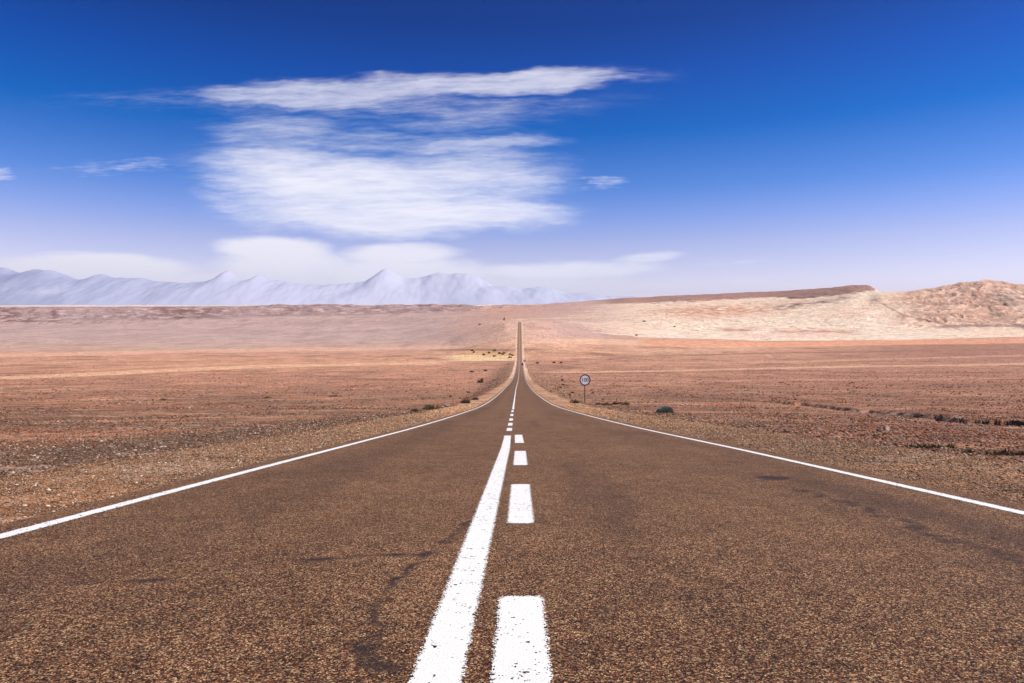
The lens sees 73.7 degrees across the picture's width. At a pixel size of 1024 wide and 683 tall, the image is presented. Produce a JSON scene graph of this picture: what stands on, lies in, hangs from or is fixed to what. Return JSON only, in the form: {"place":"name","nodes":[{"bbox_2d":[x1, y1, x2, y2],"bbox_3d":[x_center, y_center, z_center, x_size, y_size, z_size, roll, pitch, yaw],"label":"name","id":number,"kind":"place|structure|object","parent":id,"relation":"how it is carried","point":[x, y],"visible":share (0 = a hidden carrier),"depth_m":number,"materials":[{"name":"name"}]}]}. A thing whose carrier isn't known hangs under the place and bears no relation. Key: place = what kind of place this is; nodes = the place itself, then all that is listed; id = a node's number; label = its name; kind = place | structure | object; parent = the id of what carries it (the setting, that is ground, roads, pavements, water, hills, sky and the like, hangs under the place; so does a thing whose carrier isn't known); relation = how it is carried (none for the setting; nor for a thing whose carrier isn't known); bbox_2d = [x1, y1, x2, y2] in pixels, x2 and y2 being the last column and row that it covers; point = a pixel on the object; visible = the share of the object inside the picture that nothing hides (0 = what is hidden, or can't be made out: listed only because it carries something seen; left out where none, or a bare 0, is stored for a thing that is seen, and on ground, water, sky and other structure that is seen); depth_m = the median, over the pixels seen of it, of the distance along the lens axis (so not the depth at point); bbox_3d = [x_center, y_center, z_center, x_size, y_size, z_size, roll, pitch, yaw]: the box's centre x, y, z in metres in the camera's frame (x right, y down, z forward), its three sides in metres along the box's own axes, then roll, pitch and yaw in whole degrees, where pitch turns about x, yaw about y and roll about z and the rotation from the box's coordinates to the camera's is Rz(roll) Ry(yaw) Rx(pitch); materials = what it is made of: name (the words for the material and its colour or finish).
{"place":"outdoors","nodes":[
{"label":"outdoors","id":0,"kind":"place"},
{"bbox_2d":[0,267,634,305],"bbox_3d":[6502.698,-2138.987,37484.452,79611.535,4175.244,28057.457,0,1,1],"label":"mountains","id":1,"kind":"structure","parent":0,"point":[227,287],"depth_m":33357.69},
{"bbox_2d":[0,322,1023,682],"bbox_3d":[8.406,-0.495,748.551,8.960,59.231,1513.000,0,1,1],"label":"road","id":2,"kind":"structure","parent":0,"point":[516,530],"depth_m":3.43,"materials":[{"name":"asphalt"}]},
{"bbox_2d":[0,279,1023,523],"bbox_3d":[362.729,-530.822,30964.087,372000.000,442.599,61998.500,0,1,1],"label":"ground","id":3,"kind":"structure","parent":0,"point":[840,327],"depth_m":969.69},
{"bbox_2d":[0,405,450,477],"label":"rubble","id":4,"kind":"object","parent":3,"relation":"on","point":[133,449],"visible":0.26,"depth_m":23.39,"materials":[{"name":"brown stone"}]},
{"bbox_2d":[422,404,441,409],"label":"desert shrub","id":5,"kind":"object","parent":3,"relation":"on","point":[429,407],"visible":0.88,"depth_m":91.37,"materials":[{"name":"plant"}]},
{"bbox_2d":[0,346,1023,476],"bbox_3d":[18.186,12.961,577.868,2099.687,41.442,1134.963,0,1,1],"label":"stones","id":6,"kind":"object","parent":3,"relation":"on","point":[936,429],"visible":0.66,"depth_m":89.21,"materials":[{"name":"brown stone"}]},
{"bbox_2d":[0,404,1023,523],"bbox_3d":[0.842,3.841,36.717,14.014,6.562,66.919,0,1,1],"label":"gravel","id":7,"kind":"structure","parent":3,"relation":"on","point":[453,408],"depth_m":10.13,"materials":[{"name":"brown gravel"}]},
{"bbox_2d":[1,365,1023,475],"bbox_3d":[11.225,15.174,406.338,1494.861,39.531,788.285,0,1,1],"label":"stones","id":8,"kind":"object","parent":3,"relation":"on","point":[50,460],"visible":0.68,"depth_m":53.58,"materials":[{"name":"brown stone"}]},
{"bbox_2d":[580,374,589,402],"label":"speed limit sign","id":9,"kind":"object","parent":3,"relation":"on","point":[584,379],"visible":0.96,"depth_m":87.18,"materials":[{"name":"metal"}]},
{"bbox_2d":[595,402,612,405],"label":"desert shrub","id":10,"kind":"object","parent":3,"relation":"on","point":[607,403],"visible":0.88,"depth_m":96.87,"materials":[{"name":"green plant"}]},
{"bbox_2d":[655,406,673,412],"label":"cushion bush","id":11,"kind":"object","parent":3,"relation":"on","point":[664,409],"visible":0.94,"depth_m":62.48,"materials":[{"name":"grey plant"}]},
{"bbox_2d":[578,401,1023,461],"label":"rubble","id":12,"kind":"object","parent":3,"relation":"on","point":[941,449],"visible":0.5,"depth_m":22.32,"materials":[{"name":"brown stone"}]},
{"bbox_2d":[883,425,889,430],"bbox_3d":[14.496,3.385,26.445,0.239,0.273,0.220,0,1,1],"label":"rock","id":13,"kind":"object","parent":3,"relation":"on","point":[886,427],"visible":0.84,"depth_m":26.40,"materials":[{"name":"beige stone"}]},
{"bbox_2d":[903,443,931,448],"bbox_3d":[9.915,2.601,16.768,0.688,0.223,0.354,0,1,1],"label":"desert shrub","id":14,"kind":"object","parent":3,"relation":"on","point":[920,446],"visible":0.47,"depth_m":16.78,"materials":[{"name":"green plant"}]},
{"bbox_2d":[926,443,943,447],"bbox_3d":[10.521,2.630,17.033,0.529,0.227,0.290,0,1,21],"label":"desert shrub","id":15,"kind":"object","parent":3,"relation":"on","point":[934,446],"visible":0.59,"depth_m":17.00,"materials":[{"name":"green plant"}]},
{"bbox_2d":[944,443,956,447],"bbox_3d":[10.875,2.625,16.944,0.262,0.212,0.224,0,1,15],"label":"grass tuft","id":16,"kind":"object","parent":3,"relation":"on","point":[951,445],"visible":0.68,"depth_m":16.92,"materials":[{"name":"plant"}]},
{"bbox_2d":[958,448,974,452],"bbox_3d":[9.812,2.383,14.721,0.355,0.196,0.234,0,1,1],"label":"desert shrub","id":17,"kind":"object","parent":3,"relation":"on","point":[968,450],"visible":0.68,"depth_m":14.72,"materials":[{"name":"green plant"}]},
{"bbox_2d":[985,448,1011,454],"bbox_3d":[10.083,2.321,14.130,0.596,0.230,0.311,0,1,-13],"label":"desert shrub","id":18,"kind":"object","parent":3,"relation":"on","point":[1002,452],"visible":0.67,"depth_m":14.12,"materials":[{"name":"green plant"}]},
{"bbox_2d":[1004,450,1023,455],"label":"desert shrub","id":19,"kind":"object","parent":3,"relation":"on","point":[1015,453],"visible":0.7,"depth_m":13.91,"materials":[{"name":"green plant"}]},
{"bbox_2d":[0,0,1023,296],"label":"sky","id":20,"kind":"structure","parent":0,"point":[637,148],"materials":[{"name":"blue"}]}
]}

